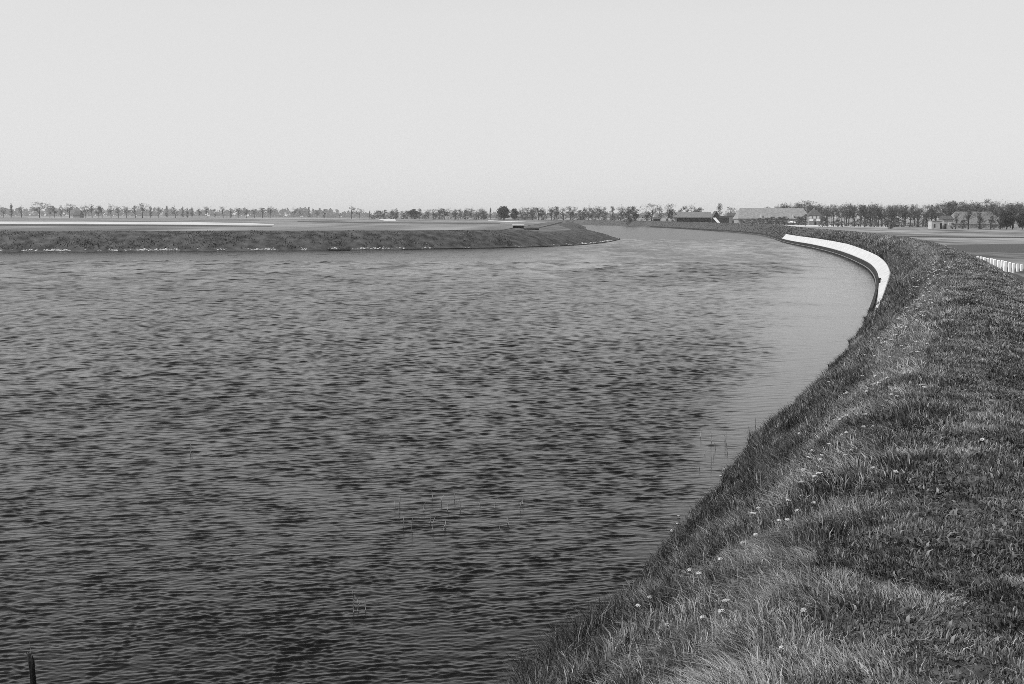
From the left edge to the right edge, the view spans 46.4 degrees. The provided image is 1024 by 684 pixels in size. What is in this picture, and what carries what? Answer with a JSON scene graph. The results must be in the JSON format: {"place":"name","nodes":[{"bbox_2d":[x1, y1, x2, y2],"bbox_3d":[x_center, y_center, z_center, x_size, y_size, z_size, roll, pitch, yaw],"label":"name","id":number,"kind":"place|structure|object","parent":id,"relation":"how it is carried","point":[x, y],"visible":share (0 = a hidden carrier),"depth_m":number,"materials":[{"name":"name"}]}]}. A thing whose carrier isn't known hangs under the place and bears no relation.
{"place":"outdoors","nodes":[
{"label":"outdoors","id":0,"kind":"place"},
{"bbox_2d":[73,210,83,217],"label":"farm building","id":1,"kind":"structure","parent":0,"point":[78,214],"depth_m":1294.97,"materials":[{"name":"brick"}]},
{"bbox_2d":[0,224,271,226],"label":"ploughed strip","id":2,"kind":"object","parent":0,"point":[119,225],"visible":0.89,"depth_m":316.55,"materials":[{"name":"soil"}]},
{"bbox_2d":[0,222,273,224],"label":"sand strip","id":3,"kind":"object","parent":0,"point":[186,223],"visible":0.83,"depth_m":402.10,"materials":[{"name":"white sand"}]},
{"bbox_2d":[28,217,332,218],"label":"pale track","id":4,"kind":"structure","parent":0,"point":[245,218],"depth_m":1232.81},
{"bbox_2d":[0,215,570,231],"bbox_3d":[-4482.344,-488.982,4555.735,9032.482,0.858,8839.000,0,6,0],"label":"field","id":5,"kind":"structure","parent":0,"point":[295,225],"depth_m":383.41,"materials":[{"name":"grey plant"}]},
{"bbox_2d":[29,201,50,217],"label":"bare tree","id":6,"kind":"object","parent":5,"relation":"on","point":[41,208],"visible":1,"depth_m":1221.66,"materials":[{"name":"grey plant"}]},
{"bbox_2d":[64,204,76,217],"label":"bare tree","id":7,"kind":"object","parent":5,"relation":"on","point":[67,210],"visible":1,"depth_m":1235.72,"materials":[{"name":"grey plant"}]},
{"bbox_2d":[139,203,148,217],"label":"bare tree","id":8,"kind":"object","parent":5,"relation":"on","point":[143,208],"visible":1,"depth_m":1231.61,"materials":[{"name":"grey plant"}]},
{"bbox_2d":[297,221,499,223],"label":"field stripe","id":9,"kind":"object","parent":5,"relation":"on","point":[395,222],"visible":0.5,"depth_m":497.04,"materials":[{"name":"grey plant"}]},
{"bbox_2d":[408,209,418,217],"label":"round tree","id":10,"kind":"object","parent":5,"relation":"on","point":[412,212],"visible":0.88,"depth_m":1071.01,"materials":[{"name":"grey plant"}]},
{"bbox_2d":[478,210,487,219],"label":"bush","id":11,"kind":"object","parent":5,"relation":"on","point":[484,216],"visible":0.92,"depth_m":1017.54,"materials":[{"name":"grey plant"}]},
{"bbox_2d":[496,206,509,219],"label":"round tree","id":12,"kind":"object","parent":5,"relation":"on","point":[503,212],"visible":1,"depth_m":892.40,"materials":[{"name":"grey plant"}]},
{"bbox_2d":[510,208,518,218],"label":"round tree","id":13,"kind":"object","parent":5,"relation":"on","point":[514,213],"visible":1,"depth_m":992.62,"materials":[{"name":"grey plant"}]},
{"bbox_2d":[512,224,523,228],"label":"shed","id":14,"kind":"structure","parent":5,"relation":"on","point":[518,226],"depth_m":284.04,"materials":[{"name":"white paint"}]},
{"bbox_2d":[528,207,536,219],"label":"leafy tree","id":15,"kind":"object","parent":5,"relation":"on","point":[531,211],"visible":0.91,"depth_m":979.62,"materials":[{"name":"grey plant"}]},
{"bbox_2d":[0,216,617,251],"bbox_3d":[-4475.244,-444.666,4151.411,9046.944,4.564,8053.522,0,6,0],"label":"bank","id":16,"kind":"structure","parent":0,"point":[270,241],"depth_m":211.54,"materials":[{"name":"plant"}]},
{"bbox_2d":[0,224,609,248],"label":"bank vegetation","id":17,"kind":"object","parent":16,"relation":"on","point":[252,238],"visible":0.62,"depth_m":208.75,"materials":[{"name":"grey plant"}]},
{"bbox_2d":[0,240,611,250],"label":"rubble","id":18,"kind":"object","parent":16,"relation":"on","point":[250,248],"visible":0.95,"depth_m":203.72,"materials":[{"name":"grey stone"}]},
{"bbox_2d":[429,238,619,248],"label":"timber edging","id":19,"kind":"object","parent":16,"relation":"on","point":[518,247],"visible":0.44,"depth_m":230.89,"materials":[{"name":"black wood"}]},
{"bbox_2d":[530,206,542,219],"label":"leafy tree","id":20,"kind":"object","parent":16,"relation":"on","point":[537,211],"visible":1,"depth_m":899.01,"materials":[{"name":"grey plant"}]},
{"bbox_2d":[0,224,875,683],"bbox_3d":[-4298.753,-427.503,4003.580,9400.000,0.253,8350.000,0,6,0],"label":"water","id":21,"kind":"structure","parent":0,"point":[334,418],"depth_m":32.88,"materials":[{"name":"black liquid"}]},
{"bbox_2d":[26,651,36,683],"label":"wooden stake","id":22,"kind":"object","parent":21,"relation":"in","point":[31,662],"visible":1,"depth_m":14.44,"materials":[{"name":"black wood"}]},
{"bbox_2d":[327,249,350,250],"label":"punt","id":23,"kind":"object","parent":21,"relation":"on","point":[339,249],"visible":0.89,"depth_m":207.17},
{"bbox_2d":[349,589,365,611],"bbox_3d":[-2.430,3.985,18.459,0.207,0.303,0.490,-3,7,-25],"label":"reed clump","id":24,"kind":"object","parent":21,"relation":"in","point":[357,600],"visible":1,"depth_m":18.29,"materials":[{"name":"plant"}]},
{"bbox_2d":[394,489,523,528],"bbox_3d":[-1.109,3.353,24.288,2.728,0.349,2.667,0,6,0],"label":"reed clump","id":25,"kind":"object","parent":21,"relation":"in","point":[447,509],"visible":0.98,"depth_m":24.50,"materials":[{"name":"plant"}]},
{"bbox_2d":[699,430,727,467],"bbox_3d":[5.187,2.686,30.687,0.730,0.377,4.141,1,6,9],"label":"reed clump","id":26,"kind":"object","parent":21,"relation":"in","point":[715,447],"visible":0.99,"depth_m":30.90,"materials":[{"name":"plant"}]},
{"bbox_2d":[0,0,1023,217],"label":"sky","id":27,"kind":"structure","parent":0,"point":[368,105],"materials":[{"name":"white"}]},
{"bbox_2d":[283,216,1023,683],"bbox_3d":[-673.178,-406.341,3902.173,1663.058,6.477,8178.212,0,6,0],"label":"dike","id":28,"kind":"structure","parent":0,"point":[1015,260],"depth_m":10.27,"materials":[{"name":"grey plant"}]},
{"bbox_2d":[512,212,536,218],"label":"farm building","id":29,"kind":"structure","parent":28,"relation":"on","point":[518,216],"depth_m":1114.06,"materials":[{"name":"brick"}]},
{"bbox_2d":[547,206,556,219],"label":"leafy tree","id":30,"kind":"object","parent":28,"relation":"on","point":[551,213],"visible":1,"depth_m":924.23,"materials":[{"name":"grey plant"}]},
{"bbox_2d":[550,206,558,219],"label":"leafy tree","id":31,"kind":"object","parent":28,"relation":"on","point":[556,208],"visible":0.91,"depth_m":935.05,"materials":[{"name":"grey plant"}]},
{"bbox_2d":[565,206,577,219],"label":"leafy tree","id":32,"kind":"object","parent":28,"relation":"on","point":[572,211],"visible":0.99,"depth_m":963.19,"materials":[{"name":"grey plant"}]},
{"bbox_2d":[572,210,587,219],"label":"bush","id":33,"kind":"object","parent":28,"relation":"on","point":[576,214],"visible":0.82,"depth_m":1010.13,"materials":[{"name":"grey plant"}]},
{"bbox_2d":[583,205,594,219],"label":"leafy tree","id":34,"kind":"object","parent":28,"relation":"on","point":[588,212],"visible":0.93,"depth_m":1023.86,"materials":[{"name":"grey plant"}]},
{"bbox_2d":[590,207,603,218],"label":"leafy tree","id":35,"kind":"object","parent":28,"relation":"on","point":[599,211],"visible":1,"depth_m":909.40,"materials":[{"name":"grey plant"}]},
{"bbox_2d":[608,206,615,219],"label":"poplar tree","id":36,"kind":"object","parent":28,"relation":"on","point":[612,214],"visible":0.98,"depth_m":982.41,"materials":[{"name":"grey plant"}]},
{"bbox_2d":[620,209,638,223],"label":"bush","id":37,"kind":"object","parent":28,"relation":"on","point":[630,219],"visible":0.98,"depth_m":765.44,"materials":[{"name":"grey plant"}]},
{"bbox_2d":[626,205,643,219],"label":"leafy tree","id":38,"kind":"object","parent":28,"relation":"on","point":[632,212],"visible":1,"depth_m":764.16,"materials":[{"name":"grey plant"}]},
{"bbox_2d":[643,203,661,219],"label":"bare tree","id":39,"kind":"object","parent":28,"relation":"on","point":[652,211],"visible":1,"depth_m":765.06,"materials":[{"name":"grey plant"}]},
{"bbox_2d":[663,204,675,220],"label":"sparse tree","id":40,"kind":"object","parent":28,"relation":"on","point":[668,205],"visible":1,"depth_m":765.18,"materials":[{"name":"grey plant"}]},
{"bbox_2d":[666,209,676,220],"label":"bush","id":41,"kind":"object","parent":28,"relation":"on","point":[672,212],"visible":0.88,"depth_m":764.74,"materials":[{"name":"grey plant"}]},
{"bbox_2d":[709,211,718,222],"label":"gabled barn","id":42,"kind":"structure","parent":28,"relation":"on","point":[715,214],"depth_m":770.92,"materials":[{"name":"tile"}]},
{"bbox_2d":[483,220,1023,683],"bbox_3d":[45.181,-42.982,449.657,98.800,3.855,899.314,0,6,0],"label":"grass","id":43,"kind":"structure","parent":28,"relation":"on","point":[783,584],"depth_m":11.63,"materials":[{"name":"plant"}]},
{"bbox_2d":[650,226,878,314],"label":"timber revetment","id":44,"kind":"object","parent":28,"relation":"on","point":[869,267],"visible":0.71,"depth_m":205.57,"materials":[{"name":"black wood"}]},
{"bbox_2d":[766,216,778,223],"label":"bush","id":45,"kind":"object","parent":28,"relation":"on","point":[770,219],"visible":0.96,"depth_m":685.62,"materials":[{"name":"grey plant"}]},
{"bbox_2d":[795,608,807,635],"bbox_3d":[1.818,1.784,7.557,0.129,0.226,0.186,3,7,23],"label":"wild flower","id":46,"kind":"object","parent":28,"relation":"on","point":[803,610],"visible":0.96,"depth_m":7.51,"materials":[{"name":"white plant"}]},
{"bbox_2d":[818,218,827,226],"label":"bush","id":47,"kind":"object","parent":28,"relation":"on","point":[822,220],"visible":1,"depth_m":573.77,"materials":[{"name":"grey plant"}]},
{"bbox_2d":[823,204,831,224],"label":"tall tree","id":48,"kind":"object","parent":28,"relation":"on","point":[826,214],"visible":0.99,"depth_m":587.60,"materials":[{"name":"grey plant"}]},
{"bbox_2d":[782,234,890,309],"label":"bank lining","id":49,"kind":"object","parent":28,"relation":"on","point":[879,264],"visible":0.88,"depth_m":157.55,"materials":[{"name":"white concrete"}]},
{"bbox_2d":[885,217,894,228],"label":"bush","id":50,"kind":"object","parent":28,"relation":"on","point":[893,222],"visible":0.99,"depth_m":477.52,"materials":[{"name":"grey plant"}]},
{"bbox_2d":[970,438,984,457],"bbox_3d":[5.030,1.162,12.852,0.174,0.273,0.254,2,6,15],"label":"wild flower","id":51,"kind":"object","parent":28,"relation":"on","point":[982,439],"visible":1,"depth_m":12.82,"materials":[{"name":"white plant"}]},
{"bbox_2d":[1003,261,1006,271],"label":"marker post","id":52,"kind":"object","parent":28,"relation":"on","point":[1005,266],"visible":0.81,"depth_m":66.86,"materials":[{"name":"white paint"}]},
{"bbox_2d":[300,216,1023,233],"bbox_3d":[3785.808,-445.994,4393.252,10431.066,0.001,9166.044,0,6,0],"label":"meadow","id":53,"kind":"structure","parent":0,"point":[1017,229],"depth_m":775.08,"materials":[{"name":"grey plant"}]},
{"bbox_2d":[0,207,672,217],"bbox_3d":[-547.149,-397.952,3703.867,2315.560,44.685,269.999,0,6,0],"label":"distant woods","id":54,"kind":"object","parent":53,"relation":"on","point":[276,213],"visible":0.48,"depth_m":3641.02,"materials":[{"name":"grey plant"}]},
{"bbox_2d":[733,208,806,224],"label":"farmhouse","id":55,"kind":"object","parent":53,"relation":"on","point":[791,214],"visible":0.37,"depth_m":714.33,"materials":[{"name":"brick"}]},
{"bbox_2d":[773,216,784,224],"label":"bush","id":56,"kind":"object","parent":53,"relation":"on","point":[778,218],"visible":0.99,"depth_m":685.68,"materials":[{"name":"grey plant"}]},
{"bbox_2d":[779,216,789,224],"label":"bush","id":57,"kind":"object","parent":53,"relation":"on","point":[783,217],"visible":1,"depth_m":686.20,"materials":[{"name":"grey plant"}]},
{"bbox_2d":[804,201,816,212],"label":"tall tree","id":58,"kind":"object","parent":53,"relation":"on","point":[810,207],"visible":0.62,"depth_m":786.30,"materials":[{"name":"grey plant"}]},
{"bbox_2d":[819,207,830,225],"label":"leafy tree","id":59,"kind":"object","parent":53,"relation":"on","point":[824,216],"visible":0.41,"depth_m":650.25,"materials":[{"name":"grey plant"}]},
{"bbox_2d":[826,204,837,220],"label":"tall tree","id":60,"kind":"object","parent":53,"relation":"on","point":[833,213],"visible":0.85,"depth_m":598.81,"materials":[{"name":"grey plant"}]},
{"bbox_2d":[837,206,847,226],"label":"tall tree","id":61,"kind":"object","parent":53,"relation":"on","point":[842,213],"visible":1,"depth_m":586.85,"materials":[{"name":"grey plant"}]},
{"bbox_2d":[842,204,855,223],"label":"sparse tree","id":62,"kind":"object","parent":53,"relation":"on","point":[845,209],"visible":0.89,"depth_m":599.88,"materials":[{"name":"grey plant"}]},
{"bbox_2d":[846,206,861,220],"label":"sparse tree","id":63,"kind":"object","parent":53,"relation":"on","point":[852,213],"visible":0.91,"depth_m":600.17,"materials":[{"name":"grey plant"}]},
{"bbox_2d":[856,202,869,226],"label":"sparse tree","id":64,"kind":"object","parent":53,"relation":"on","point":[861,212],"visible":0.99,"depth_m":584.88,"materials":[{"name":"grey plant"}]},
{"bbox_2d":[859,219,868,226],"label":"bush","id":65,"kind":"object","parent":53,"relation":"on","point":[864,221],"visible":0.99,"depth_m":572.53,"materials":[{"name":"grey plant"}]},
{"bbox_2d":[862,202,878,226],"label":"leafy tree","id":66,"kind":"object","parent":53,"relation":"on","point":[870,210],"visible":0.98,"depth_m":584.68,"materials":[{"name":"grey plant"}]},
{"bbox_2d":[871,204,887,226],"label":"leafy tree","id":67,"kind":"object","parent":53,"relation":"on","point":[878,212],"visible":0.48,"depth_m":595.43,"materials":[{"name":"grey plant"}]},
{"bbox_2d":[875,205,886,226],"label":"sparse tree","id":68,"kind":"object","parent":53,"relation":"on","point":[881,214],"visible":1,"depth_m":587.67,"materials":[{"name":"grey plant"}]},
{"bbox_2d":[882,206,895,224],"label":"leafy tree","id":69,"kind":"object","parent":53,"relation":"on","point":[889,213],"visible":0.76,"depth_m":583.94,"materials":[{"name":"grey plant"}]},
{"bbox_2d":[884,206,893,223],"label":"tall tree","id":70,"kind":"object","parent":53,"relation":"on","point":[889,208],"visible":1,"depth_m":582.73,"materials":[{"name":"grey plant"}]},
{"bbox_2d":[893,209,903,226],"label":"leafy tree","id":71,"kind":"object","parent":53,"relation":"on","point":[899,212],"visible":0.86,"depth_m":582.78,"materials":[{"name":"grey plant"}]},
{"bbox_2d":[896,205,911,224],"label":"tall tree","id":72,"kind":"object","parent":53,"relation":"on","point":[904,212],"visible":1,"depth_m":584.66,"materials":[{"name":"grey plant"}]},
{"bbox_2d":[901,204,921,226],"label":"leafy tree","id":73,"kind":"object","parent":53,"relation":"on","point":[910,214],"visible":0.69,"depth_m":605.76,"materials":[{"name":"grey plant"}]},
{"bbox_2d":[912,208,923,220],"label":"sparse tree","id":74,"kind":"object","parent":53,"relation":"on","point":[917,210],"visible":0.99,"depth_m":583.91,"materials":[{"name":"grey plant"}]},
{"bbox_2d":[921,211,929,224],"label":"tall tree","id":75,"kind":"object","parent":53,"relation":"on","point":[926,220],"visible":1,"depth_m":537.92,"materials":[{"name":"grey plant"}]},
{"bbox_2d":[916,205,935,224],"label":"bare tree","id":76,"kind":"object","parent":53,"relation":"on","point":[925,209],"visible":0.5,"depth_m":590.05,"materials":[{"name":"grey plant"}]},
{"bbox_2d":[927,206,940,218],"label":"tall tree","id":77,"kind":"object","parent":53,"relation":"on","point":[934,213],"visible":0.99,"depth_m":534.70,"materials":[{"name":"grey plant"}]},
{"bbox_2d":[926,203,943,220],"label":"leafy tree","id":78,"kind":"object","parent":53,"relation":"on","point":[934,209],"visible":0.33,"depth_m":590.91,"materials":[{"name":"grey plant"}]},
{"bbox_2d":[936,205,954,215],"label":"tall tree","id":79,"kind":"object","parent":53,"relation":"on","point":[946,211],"visible":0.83,"depth_m":523.32,"materials":[{"name":"grey plant"}]},
{"bbox_2d":[940,200,963,215],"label":"sparse tree","id":80,"kind":"object","parent":53,"relation":"on","point":[951,206],"visible":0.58,"depth_m":543.16,"materials":[{"name":"grey plant"}]},
{"bbox_2d":[953,213,958,228],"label":"sparse tree","id":81,"kind":"object","parent":53,"relation":"on","point":[956,219],"visible":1,"depth_m":469.70,"materials":[{"name":"grey plant"}]},
{"bbox_2d":[958,220,967,228],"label":"bush","id":82,"kind":"object","parent":53,"relation":"on","point":[963,225],"visible":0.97,"depth_m":477.62,"materials":[{"name":"grey plant"}]},
{"bbox_2d":[960,205,976,228],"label":"sparse tree","id":83,"kind":"object","parent":53,"relation":"on","point":[967,217],"visible":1,"depth_m":464.12,"materials":[{"name":"grey plant"}]},
{"bbox_2d":[970,204,980,211],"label":"leafy tree","id":84,"kind":"object","parent":53,"relation":"on","point":[976,209],"visible":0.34,"depth_m":529.59,"materials":[{"name":"grey plant"}]},
{"bbox_2d":[951,212,1003,228],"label":"long farmhouse","id":85,"kind":"object","parent":53,"relation":"on","point":[973,223],"visible":0.62,"depth_m":503.39,"materials":[{"name":"white paint"}]},
{"bbox_2d":[975,211,987,228],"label":"bare tree","id":86,"kind":"object","parent":53,"relation":"on","point":[979,217],"visible":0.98,"depth_m":469.06,"materials":[{"name":"grey plant"}]},
{"bbox_2d":[972,203,990,211],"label":"tall tree","id":87,"kind":"object","parent":53,"relation":"on","point":[981,208],"visible":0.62,"depth_m":524.62,"materials":[{"name":"grey plant"}]},
{"bbox_2d":[976,219,986,228],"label":"bush","id":88,"kind":"object","parent":53,"relation":"on","point":[981,227],"visible":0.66,"depth_m":477.62,"materials":[{"name":"grey plant"}]},
{"bbox_2d":[981,199,995,207],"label":"bare tree","id":89,"kind":"object","parent":53,"relation":"on","point":[985,201],"visible":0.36,"depth_m":589.60,"materials":[{"name":"grey plant"}]},
{"bbox_2d":[987,211,995,228],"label":"sparse tree","id":90,"kind":"object","parent":53,"relation":"on","point":[991,212],"visible":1,"depth_m":468.97,"materials":[{"name":"grey plant"}]},
{"bbox_2d":[995,209,1001,228],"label":"leafy tree","id":91,"kind":"object","parent":53,"relation":"on","point":[998,215],"visible":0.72,"depth_m":470.09,"materials":[{"name":"grey plant"}]},
{"bbox_2d":[994,206,1006,216],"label":"bare tree","id":92,"kind":"object","parent":53,"relation":"on","point":[1001,208],"visible":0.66,"depth_m":526.14,"materials":[{"name":"grey plant"}]},
{"bbox_2d":[1000,210,1014,229],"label":"round tree","id":93,"kind":"object","parent":53,"relation":"on","point":[1006,218],"visible":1,"depth_m":464.52,"materials":[{"name":"black plant"}]},
{"bbox_2d":[1005,202,1019,227],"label":"leafy tree","id":94,"kind":"object","parent":53,"relation":"on","point":[1012,210],"visible":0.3,"depth_m":533.88,"materials":[{"name":"grey plant"}]},
{"bbox_2d":[1005,203,1023,227],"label":"sparse tree","id":95,"kind":"object","parent":53,"relation":"on","point":[1011,207],"visible":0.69,"depth_m":525.07,"materials":[{"name":"grey plant"}]},
{"bbox_2d":[1015,213,1023,229],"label":"round tree","id":96,"kind":"object","parent":53,"relation":"on","point":[1020,219],"visible":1,"depth_m":464.87,"materials":[{"name":"black plant"}]},
{"bbox_2d":[672,212,711,221],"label":"barn","id":97,"kind":"structure","parent":0,"point":[692,216],"depth_m":779.43,"materials":[{"name":"brick"}]},
{"bbox_2d":[719,216,728,222],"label":"shed","id":98,"kind":"structure","parent":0,"point":[723,219],"depth_m":766.07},
{"bbox_2d":[727,213,735,222],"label":"shed","id":99,"kind":"structure","parent":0,"point":[731,216],"depth_m":785.91,"materials":[{"name":"brick"}]},
{"bbox_2d":[806,208,821,224],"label":"brick house","id":100,"kind":"structure","parent":0,"point":[812,216],"depth_m":701.45,"materials":[{"name":"tile"}]},
{"bbox_2d":[788,225,887,227],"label":"sandy road","id":101,"kind":"structure","parent":0,"point":[831,226],"depth_m":597.59,"materials":[{"name":"white sand"}]},
{"bbox_2d":[928,221,942,228],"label":"pale shed","id":102,"kind":"structure","parent":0,"point":[934,224],"depth_m":487.68,"materials":[{"name":"white paint"}]},
{"bbox_2d":[938,216,953,228],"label":"house","id":103,"kind":"structure","parent":0,"point":[947,221],"depth_m":491.67,"materials":[{"name":"tile"}]},
{"bbox_2d":[878,233,1023,236],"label":"mown strip","id":104,"kind":"object","parent":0,"point":[1000,235],"visible":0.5,"depth_m":319.04,"materials":[{"name":"grey plant"}]},
{"bbox_2d":[901,236,1023,237],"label":"ditch","id":105,"kind":"object","parent":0,"point":[960,237],"visible":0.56,"depth_m":275.63,"materials":[{"name":"soil"}]},
{"bbox_2d":[947,244,1023,252],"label":"rough meadow","id":106,"kind":"structure","parent":0,"point":[1010,248],"depth_m":181.55,"materials":[{"name":"grey plant"}]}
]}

